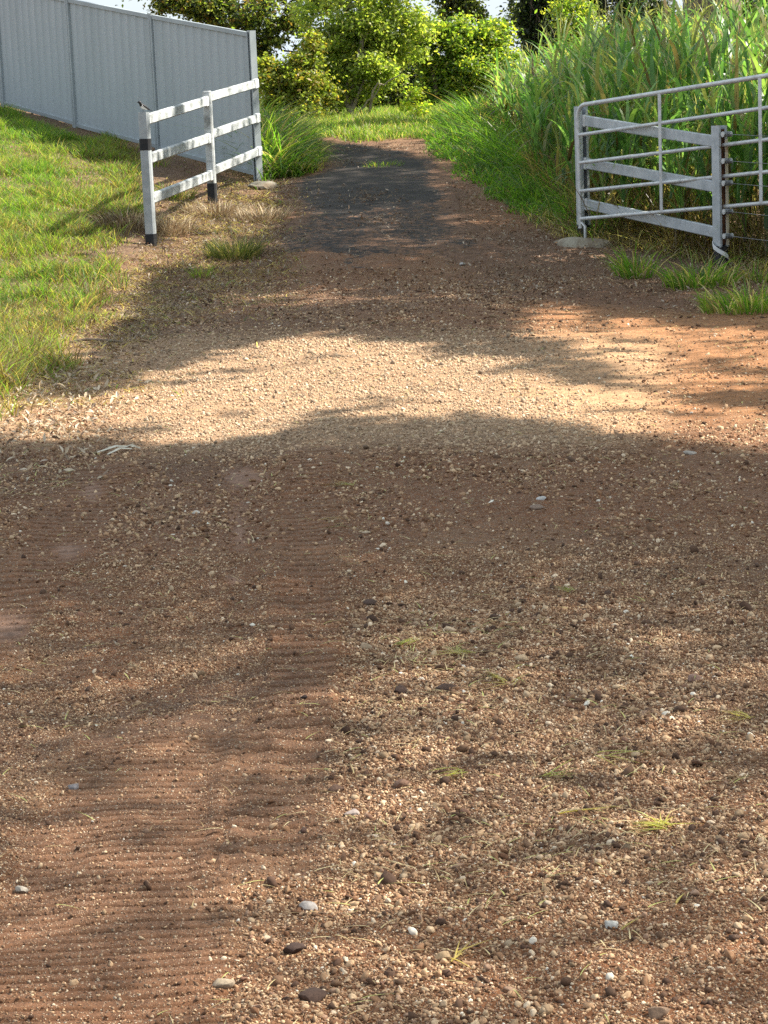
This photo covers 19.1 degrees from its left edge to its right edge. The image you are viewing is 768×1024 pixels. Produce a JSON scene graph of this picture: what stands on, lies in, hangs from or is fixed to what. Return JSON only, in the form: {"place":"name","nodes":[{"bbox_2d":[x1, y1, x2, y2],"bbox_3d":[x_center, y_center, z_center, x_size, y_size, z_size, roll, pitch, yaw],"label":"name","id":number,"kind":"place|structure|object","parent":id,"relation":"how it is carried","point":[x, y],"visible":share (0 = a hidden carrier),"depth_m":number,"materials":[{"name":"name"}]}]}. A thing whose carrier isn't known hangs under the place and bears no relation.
{"place":"outdoors","nodes":[
{"label":"outdoors","id":0,"kind":"place"},
{"bbox_2d":[245,137,510,280],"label":"driveway","id":1,"kind":"structure","parent":0,"point":[412,173],"depth_m":24.21,"materials":[{"name":"grey asphalt"}]},
{"bbox_2d":[361,159,403,167],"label":"weed tuft","id":2,"kind":"object","parent":1,"relation":"on","point":[381,164],"visible":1,"depth_m":28.24,"materials":[{"name":"green plant"}]},
{"bbox_2d":[0,103,767,1023],"bbox_3d":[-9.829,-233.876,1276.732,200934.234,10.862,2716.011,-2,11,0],"label":"ground","id":3,"kind":"structure","parent":0,"point":[222,771],"depth_m":7.65,"materials":[{"name":"red soil"}]},
{"bbox_2d":[15,886,28,892],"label":"stone","id":4,"kind":"object","parent":3,"relation":"on","point":[20,889],"visible":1,"depth_m":4.92,"materials":[{"name":"white stone"}]},
{"bbox_2d":[68,783,78,789],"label":"stone","id":5,"kind":"object","parent":3,"relation":"on","point":[73,786],"visible":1,"depth_m":5.61,"materials":[{"name":"grey stone"}]},
{"bbox_2d":[0,99,176,420],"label":"lawn grass","id":6,"kind":"structure","parent":3,"relation":"on","point":[28,336],"depth_m":22.01,"materials":[{"name":"green plant"}]},
{"bbox_2d":[70,338,122,342],"bbox_3d":[-1.990,-1.187,15.772,0.401,0.034,0.035,1,11,17],"label":"stick","id":7,"kind":"object","parent":3,"relation":"on","point":[91,339],"visible":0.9,"depth_m":15.78,"materials":[{"name":"brown wood"}]},
{"bbox_2d":[97,445,132,452],"bbox_3d":[-1.296,-0.309,10.986,0.190,0.027,0.028,-8,12,-27],"label":"bark strip","id":8,"kind":"object","parent":3,"relation":"on","point":[112,447],"visible":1,"depth_m":10.97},
{"bbox_2d":[107,447,131,454],"bbox_3d":[-1.267,-0.297,10.908,0.151,0.027,0.028,-11,14,-40],"label":"bark strip","id":9,"kind":"object","parent":3,"relation":"on","point":[118,449],"visible":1,"depth_m":10.90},
{"bbox_2d":[5,108,256,190],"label":"dead grass","id":10,"kind":"structure","parent":3,"relation":"on","point":[139,149],"depth_m":29.14,"materials":[{"name":"beige plant"}]},
{"bbox_2d":[0,0,262,180],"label":"steel fence","id":11,"kind":"object","parent":3,"relation":"on","point":[94,67],"visible":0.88,"depth_m":30.22,"materials":[{"name":"grey metal"}]},
{"bbox_2d":[85,202,181,232],"bbox_3d":[-2.586,-3.003,23.181,0.975,0.325,1.008,8,15,44],"label":"dry grass tuft","id":12,"kind":"object","parent":3,"relation":"on","point":[120,219],"visible":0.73,"depth_m":23.11,"materials":[{"name":"beige plant"}]},
{"bbox_2d":[0,174,330,410],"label":"dead thatch","id":13,"kind":"object","parent":3,"relation":"on","point":[166,290],"visible":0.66,"depth_m":19.61,"materials":[{"name":"beige plant"}]},
{"bbox_2d":[135,209,201,236],"bbox_3d":[-2.169,-2.919,22.987,0.877,0.293,0.851,-2,11,0],"label":"dry grass tuft","id":14,"kind":"object","parent":3,"relation":"on","point":[169,228],"visible":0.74,"depth_m":22.93,"materials":[{"name":"beige plant"}]},
{"bbox_2d":[141,177,200,200],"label":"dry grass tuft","id":15,"kind":"object","parent":3,"relation":"on","point":[187,194],"visible":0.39,"depth_m":25.46,"materials":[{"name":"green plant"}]},
{"bbox_2d":[138,79,262,245],"bbox_3d":[-1.959,-3.765,24.720,0.213,1.821,5.370,-1,11,9],"label":"rail fence","id":16,"kind":"object","parent":3,"relation":"on","point":[149,157],"visible":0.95,"depth_m":24.15,"materials":[{"name":"white wood"}]},
{"bbox_2d":[136,101,151,110],"bbox_3d":[-2.320,-3.925,22.041,0.165,0.111,0.067,-6,11,-20],"label":"bird","id":17,"kind":"object","parent":16,"relation":"on","point":[143,107],"visible":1,"depth_m":22.01},
{"bbox_2d":[183,260,224,278],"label":"weed tuft","id":18,"kind":"object","parent":3,"relation":"on","point":[199,275],"visible":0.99,"depth_m":20.46,"materials":[{"name":"green plant"}]},
{"bbox_2d":[176,197,252,218],"bbox_3d":[-1.775,-3.283,24.459,0.901,0.266,0.900,3,12,28],"label":"dry grass tuft","id":19,"kind":"object","parent":3,"relation":"on","point":[229,207],"visible":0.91,"depth_m":24.35,"materials":[{"name":"beige plant"}]},
{"bbox_2d":[212,978,234,988],"bbox_3d":[-0.306,0.900,4.345,0.045,0.026,0.030,-2,11,0],"label":"stone","id":20,"kind":"object","parent":3,"relation":"on","point":[225,983],"visible":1,"depth_m":4.33,"materials":[{"name":"beige stone"}]},
{"bbox_2d":[115,0,339,57],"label":"spreading tree","id":21,"kind":"object","parent":3,"relation":"on","point":[249,15],"visible":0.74,"depth_m":37.64,"materials":[{"name":"green plant"}]},
{"bbox_2d":[198,224,278,262],"bbox_3d":[-1.418,-2.568,21.584,0.953,0.389,0.952,-2,11,0],"label":"weed tuft","id":22,"kind":"object","parent":3,"relation":"on","point":[247,252],"visible":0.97,"depth_m":21.50,"materials":[{"name":"green plant"}]},
{"bbox_2d":[227,201,293,222],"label":"dry grass tuft","id":23,"kind":"object","parent":3,"relation":"on","point":[256,213],"visible":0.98,"depth_m":23.99,"materials":[{"name":"beige plant"}]},
{"bbox_2d":[248,181,276,189],"bbox_3d":[-1.401,-3.802,26.669,0.383,0.143,0.241,-5,11,-15],"label":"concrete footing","id":24,"kind":"object","parent":3,"relation":"on","point":[266,184],"visible":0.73,"depth_m":26.63,"materials":[{"name":"concrete"}]},
{"bbox_2d":[177,94,358,180],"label":"verge grass","id":25,"kind":"structure","parent":3,"relation":"on","point":[289,149],"depth_m":28.36,"materials":[{"name":"green plant"}]},
{"bbox_2d":[96,99,474,143],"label":"grass","id":26,"kind":"structure","parent":3,"relation":"on","point":[376,124],"depth_m":32.76,"materials":[{"name":"green plant"}]},
{"bbox_2d":[283,942,306,953],"bbox_3d":[-0.178,0.867,4.522,0.037,0.026,0.043,8,15,44],"label":"stone","id":27,"kind":"object","parent":3,"relation":"on","point":[293,948],"visible":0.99,"depth_m":4.51,"materials":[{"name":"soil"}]},
{"bbox_2d":[300,827,306,832],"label":"stone","id":28,"kind":"object","parent":3,"relation":"on","point":[303,830],"visible":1,"depth_m":5.20,"materials":[{"name":"brown stone"}]},
{"bbox_2d":[257,20,349,118],"bbox_3d":[-1.369,-6.574,34.458,1.582,1.677,1.465,-9,13,-32],"label":"bush","id":29,"kind":"object","parent":3,"relation":"on","point":[294,75],"visible":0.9,"depth_m":34.32,"materials":[{"name":"green plant"}]},
{"bbox_2d":[299,901,317,910],"bbox_3d":[-0.159,0.831,4.786,0.041,0.024,0.022,-2,11,0],"label":"stone","id":30,"kind":"object","parent":3,"relation":"on","point":[308,905],"visible":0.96,"depth_m":4.78,"materials":[{"name":"white stone"}]},
{"bbox_2d":[298,987,327,1002],"bbox_3d":[-0.133,0.910,4.276,0.040,0.028,0.049,8,15,43],"label":"stone","id":31,"kind":"object","parent":3,"relation":"on","point":[312,994],"visible":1,"depth_m":4.26,"materials":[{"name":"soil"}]},
{"bbox_2d":[327,784,344,791],"bbox_3d":[-0.116,0.670,5.500,0.043,0.024,0.024,-2,11,0],"label":"dirt clod","id":32,"kind":"object","parent":3,"relation":"on","point":[335,788],"visible":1,"depth_m":5.50,"materials":[{"name":"soil"}]},
{"bbox_2d":[333,480,355,485],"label":"grass sprig","id":33,"kind":"object","parent":3,"relation":"on","point":[344,483],"depth_m":9.66,"materials":[{"name":"green plant"}]},
{"bbox_2d":[344,809,359,815],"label":"stone","id":34,"kind":"object","parent":3,"relation":"on","point":[352,812],"visible":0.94,"depth_m":5.34,"materials":[{"name":"white stone"}]},
{"bbox_2d":[284,0,445,114],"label":"sparse tree","id":35,"kind":"object","parent":3,"relation":"on","point":[370,43],"visible":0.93,"depth_m":34.87,"materials":[{"name":"green plant"}]},
{"bbox_2d":[360,642,371,648],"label":"stone","id":36,"kind":"object","parent":3,"relation":"on","point":[365,645],"visible":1,"depth_m":6.93,"materials":[{"name":"grey stone"}]},
{"bbox_2d":[363,599,376,604],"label":"dirt clod","id":37,"kind":"object","parent":3,"relation":"on","point":[370,601],"visible":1,"depth_m":7.56,"materials":[{"name":"soil"}]},
{"bbox_2d":[0,535,767,1023],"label":"gravel","id":38,"kind":"structure","parent":3,"relation":"on","point":[526,900],"depth_m":5.71,"materials":[{"name":"brown gravel"}]},
{"bbox_2d":[0,613,767,1023],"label":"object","id":39,"kind":"object","parent":3,"relation":"on","point":[386,877],"visible":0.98,"depth_m":5.37,"materials":[{"name":"gravel"}]},
{"bbox_2d":[0,254,767,382],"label":"gravel","id":40,"kind":"structure","parent":3,"relation":"on","point":[393,341],"depth_m":15.41,"materials":[{"name":"beige gravel"}]},
{"bbox_2d":[0,140,767,479],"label":"leaf litter","id":41,"kind":"object","parent":3,"relation":"on","point":[126,322],"visible":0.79,"depth_m":19.27,"materials":[{"name":"beige plant"}]},
{"bbox_2d":[0,304,767,1023],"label":"straw","id":42,"kind":"object","parent":3,"relation":"on","point":[436,670],"depth_m":6.41,"materials":[{"name":"beige plant"}]},
{"bbox_2d":[0,359,767,639],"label":"dirt crumbs","id":43,"kind":"object","parent":3,"relation":"on","point":[693,549],"visible":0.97,"depth_m":9.71,"materials":[{"name":"soil"}]},
{"bbox_2d":[298,30,482,111],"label":"thicket","id":44,"kind":"object","parent":3,"relation":"on","point":[393,95],"visible":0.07,"depth_m":40.27,"materials":[{"name":"green plant"}]},
{"bbox_2d":[395,685,407,693],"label":"dirt clod","id":45,"kind":"object","parent":3,"relation":"on","point":[399,689],"visible":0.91,"depth_m":6.39,"materials":[{"name":"soil"}]},
{"bbox_2d":[259,62,544,112],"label":"bush","id":46,"kind":"object","parent":3,"relation":"on","point":[295,98],"depth_m":46.90,"materials":[{"name":"green plant"}]},
{"bbox_2d":[394,779,410,787],"bbox_3d":[0.045,0.660,5.545,0.043,0.024,0.032,-2,11,0],"label":"dirt clod","id":47,"kind":"object","parent":3,"relation":"on","point":[401,783],"visible":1,"depth_m":5.53,"materials":[{"name":"soil"}]},
{"bbox_2d":[393,638,425,644],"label":"grass sprig","id":48,"kind":"object","parent":3,"relation":"on","point":[404,641],"depth_m":6.95,"materials":[{"name":"green plant"}]},
{"bbox_2d":[396,81,432,115],"bbox_3d":[0.456,-6.088,34.055,0.551,0.713,0.440,-2,11,0],"label":"sapling","id":49,"kind":"object","parent":3,"relation":"on","point":[413,94],"visible":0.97,"depth_m":33.97,"materials":[{"name":"green plant"}]},
{"bbox_2d":[435,951,451,960],"bbox_3d":[0.115,0.867,4.445,0.033,0.021,0.032,-2,11,0],"label":"stone","id":50,"kind":"object","parent":3,"relation":"on","point":[443,954],"visible":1,"depth_m":4.43,"materials":[{"name":"beige stone"}]},
{"bbox_2d":[436,683,454,689],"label":"dirt clod","id":51,"kind":"object","parent":3,"relation":"on","point":[444,686],"visible":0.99,"depth_m":6.41,"materials":[{"name":"soil"}]},
{"bbox_2d":[428,767,464,777],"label":"grass sprig","id":52,"kind":"object","parent":3,"relation":"on","point":[454,773],"depth_m":5.60,"materials":[{"name":"plant"}]},
{"bbox_2d":[431,645,474,655],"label":"grass sprig","id":53,"kind":"object","parent":3,"relation":"on","point":[463,651],"depth_m":6.81,"materials":[{"name":"green plant"}]},
{"bbox_2d":[395,6,529,107],"bbox_3d":[1.363,-7.651,38.969,2.434,2.031,1.687,-2,11,0],"label":"bright bush","id":54,"kind":"object","parent":3,"relation":"on","point":[461,42],"visible":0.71,"depth_m":38.74,"materials":[{"name":"green plant"}]},
{"bbox_2d":[450,938,493,966],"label":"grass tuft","id":55,"kind":"object","parent":3,"relation":"on","point":[460,951],"visible":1,"depth_m":4.44,"materials":[{"name":"beige plant"}]},
{"bbox_2d":[426,0,534,64],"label":"tree","id":56,"kind":"object","parent":3,"relation":"on","point":[465,6],"visible":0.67,"depth_m":57.89,"materials":[{"name":"green plant"}]},
{"bbox_2d":[475,670,528,689],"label":"grass sprig","id":57,"kind":"object","parent":3,"relation":"on","point":[501,678],"depth_m":6.45,"materials":[{"name":"plant"}]},
{"bbox_2d":[530,504,543,509],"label":"stone","id":58,"kind":"object","parent":3,"relation":"on","point":[536,506],"visible":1,"depth_m":9.02,"materials":[{"name":"grey stone"}]},
{"bbox_2d":[536,496,545,499],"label":"stone","id":59,"kind":"object","parent":3,"relation":"on","point":[540,498],"visible":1,"depth_m":9.17,"materials":[{"name":"grey stone"}]},
{"bbox_2d":[504,0,580,63],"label":"dark tree","id":60,"kind":"object","parent":3,"relation":"on","point":[528,20],"visible":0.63,"depth_m":49.74,"materials":[{"name":"green plant"}]},
{"bbox_2d":[543,760,575,775],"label":"grass sprig","id":61,"kind":"object","parent":3,"relation":"on","point":[558,772],"depth_m":5.56,"materials":[{"name":"plant"}]},
{"bbox_2d":[554,584,574,591],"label":"grass sprig","id":62,"kind":"object","parent":3,"relation":"on","point":[566,589],"depth_m":7.63,"materials":[{"name":"green plant"}]},
{"bbox_2d":[533,0,610,54],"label":"bush","id":63,"kind":"object","parent":3,"relation":"on","point":[569,5],"visible":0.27,"depth_m":45.78,"materials":[{"name":"green plant"}]},
{"bbox_2d":[554,237,612,247],"bbox_3d":[1.887,-2.500,21.429,0.619,0.188,0.562,-2,11,0],"label":"concrete footing","id":64,"kind":"object","parent":3,"relation":"on","point":[575,242],"visible":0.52,"depth_m":21.30,"materials":[{"name":"grey concrete"}]},
{"bbox_2d":[604,920,617,928],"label":"stone","id":65,"kind":"object","parent":3,"relation":"on","point":[610,923],"visible":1,"depth_m":4.58,"materials":[{"name":"white stone"}]},
{"bbox_2d":[462,0,767,264],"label":"tall grass","id":66,"kind":"structure","parent":3,"relation":"on","point":[539,98],"depth_m":22.01,"materials":[{"name":"green plant"}]},
{"bbox_2d":[595,750,649,765],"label":"grass sprig","id":67,"kind":"object","parent":3,"relation":"on","point":[616,753],"depth_m":5.72,"materials":[{"name":"plant"}]},
{"bbox_2d":[621,918,638,929],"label":"straw stem","id":68,"kind":"object","parent":3,"relation":"on","point":[624,926],"visible":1,"depth_m":4.54,"materials":[{"name":"beige plant"}]},
{"bbox_2d":[583,0,680,32],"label":"dark tree","id":69,"kind":"object","parent":3,"relation":"on","point":[637,5],"visible":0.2,"depth_m":48.66,"materials":[{"name":"green plant"}]},
{"bbox_2d":[589,239,683,279],"bbox_3d":[2.092,-2.136,19.120,0.903,0.376,0.825,1,11,16],"label":"grass tuft","id":70,"kind":"object","parent":3,"relation":"on","point":[635,270],"visible":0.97,"depth_m":19.05,"materials":[{"name":"green plant"}]},
{"bbox_2d":[513,199,767,271],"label":"dead thatch","id":71,"kind":"object","parent":3,"relation":"on","point":[643,239],"visible":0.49,"depth_m":20.94,"materials":[{"name":"brown plant"}]},
{"bbox_2d":[574,106,728,265],"bbox_3d":[2.404,-2.874,20.730,0.092,1.636,2.472,-7,12,-24],"label":"galvanised rail fence","id":72,"kind":"object","parent":3,"relation":"on","point":[714,140],"visible":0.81,"depth_m":20.34,"materials":[{"name":"metal"}]},
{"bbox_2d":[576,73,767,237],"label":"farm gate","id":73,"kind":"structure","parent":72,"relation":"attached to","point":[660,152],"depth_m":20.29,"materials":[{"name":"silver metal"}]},
{"bbox_2d":[712,241,728,260],"bbox_3d":[2.922,-2.297,19.761,0.135,0.315,0.162,-2,11,0],"label":"plastic tape","id":74,"kind":"object","parent":72,"relation":"attached to","point":[718,250],"visible":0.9,"depth_m":19.70,"materials":[{"name":"white plastic"}]},
{"bbox_2d":[721,131,731,136],"bbox_3d":[2.925,-3.234,19.492,0.090,0.049,0.077,-7,12,-24],"label":"wire strainer","id":75,"kind":"object","parent":72,"relation":"attached to","point":[725,134],"visible":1,"depth_m":19.47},
{"bbox_2d":[721,158,732,163],"bbox_3d":[2.934,-3.012,19.534,0.090,0.049,0.077,-7,12,-24],"label":"wire strainer","id":76,"kind":"object","parent":72,"relation":"attached to","point":[726,160],"visible":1,"depth_m":19.51,"materials":[{"name":"silver metal"}]},
{"bbox_2d":[721,180,732,185],"bbox_3d":[2.942,-2.827,19.569,0.090,0.049,0.077,-7,12,-24],"label":"wire strainer","id":77,"kind":"object","parent":72,"relation":"attached to","point":[725,182],"visible":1,"depth_m":19.54,"materials":[{"name":"silver metal"}]},
{"bbox_2d":[722,233,733,238],"bbox_3d":[2.961,-2.383,19.652,0.090,0.049,0.077,-7,12,-24],"label":"wire strainer","id":78,"kind":"object","parent":72,"relation":"attached to","point":[726,235],"visible":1,"depth_m":19.62,"materials":[{"name":"silver metal"}]},
{"bbox_2d":[722,208,733,214],"bbox_3d":[2.952,-2.589,19.613,0.090,0.049,0.077,-7,12,-24],"label":"wire strainer","id":79,"kind":"object","parent":72,"relation":"attached to","point":[725,211],"visible":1,"depth_m":19.59,"materials":[{"name":"silver metal"}]},
{"bbox_2d":[648,1006,670,1019],"bbox_3d":[0.500,0.911,4.143,0.041,0.028,0.034,-2,11,0],"label":"stone","id":80,"kind":"object","parent":3,"relation":"on","point":[656,1013],"visible":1,"depth_m":4.13,"materials":[{"name":"brown stone"}]},
{"bbox_2d":[629,813,702,831],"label":"grass sprig","id":81,"kind":"object","parent":3,"relation":"on","point":[662,822],"depth_m":5.16,"materials":[{"name":"yellow plant"}]},
{"bbox_2d":[683,450,696,454],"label":"stone","id":82,"kind":"object","parent":3,"relation":"on","point":[689,452],"visible":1,"depth_m":10.21,"materials":[{"name":"grey stone"}]},
{"bbox_2d":[634,247,748,290],"bbox_3d":[2.473,-1.942,18.060,0.996,0.348,0.940,-2,11,0],"label":"grass tuft","id":83,"kind":"object","parent":3,"relation":"on","point":[706,279],"visible":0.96,"depth_m":17.96,"materials":[{"name":"green plant"}]},
{"bbox_2d":[688,674,701,681],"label":"stone","id":84,"kind":"object","parent":3,"relation":"on","point":[691,677],"visible":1,"depth_m":6.43,"materials":[{"name":"stone"}]},
{"bbox_2d":[683,0,740,38],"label":"shade tree","id":85,"kind":"object","parent":3,"relation":"on","point":[687,2],"visible":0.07,"depth_m":33.10,"materials":[{"name":"green plant"}]},
{"bbox_2d":[659,0,766,33],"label":"bush","id":86,"kind":"object","parent":3,"relation":"on","point":[751,5],"visible":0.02,"depth_m":37.73,"materials":[{"name":"green plant"}]},
{"bbox_2d":[687,273,767,314],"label":"grass tuft","id":87,"kind":"object","parent":3,"relation":"on","point":[740,302],"visible":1,"depth_m":16.03,"materials":[{"name":"green plant"}]},
{"bbox_2d":[716,707,750,721],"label":"grass sprig","id":88,"kind":"object","parent":3,"relation":"on","point":[746,716],"depth_m":6.03,"materials":[{"name":"plant"}]},
{"bbox_2d":[724,257,767,283],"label":"grass tuft","id":89,"kind":"object","parent":3,"relation":"on","point":[752,274],"visible":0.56,"depth_m":18.24,"materials":[{"name":"green plant"}]},
{"bbox_2d":[0,355,767,560],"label":"gravel","id":90,"kind":"structure","parent":0,"point":[268,381],"depth_m":10.82,"materials":[{"name":"beige gravel"}]},
{"bbox_2d":[80,0,747,69],"label":"sky","id":91,"kind":"structure","parent":0,"point":[133,5],"materials":[{"name":"white"}]},
{"bbox_2d":[411,78,710,237],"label":"verge grass","id":92,"kind":"structure","parent":0,"point":[468,140],"depth_m":27.19,"materials":[{"name":"green plant"}]}
]}

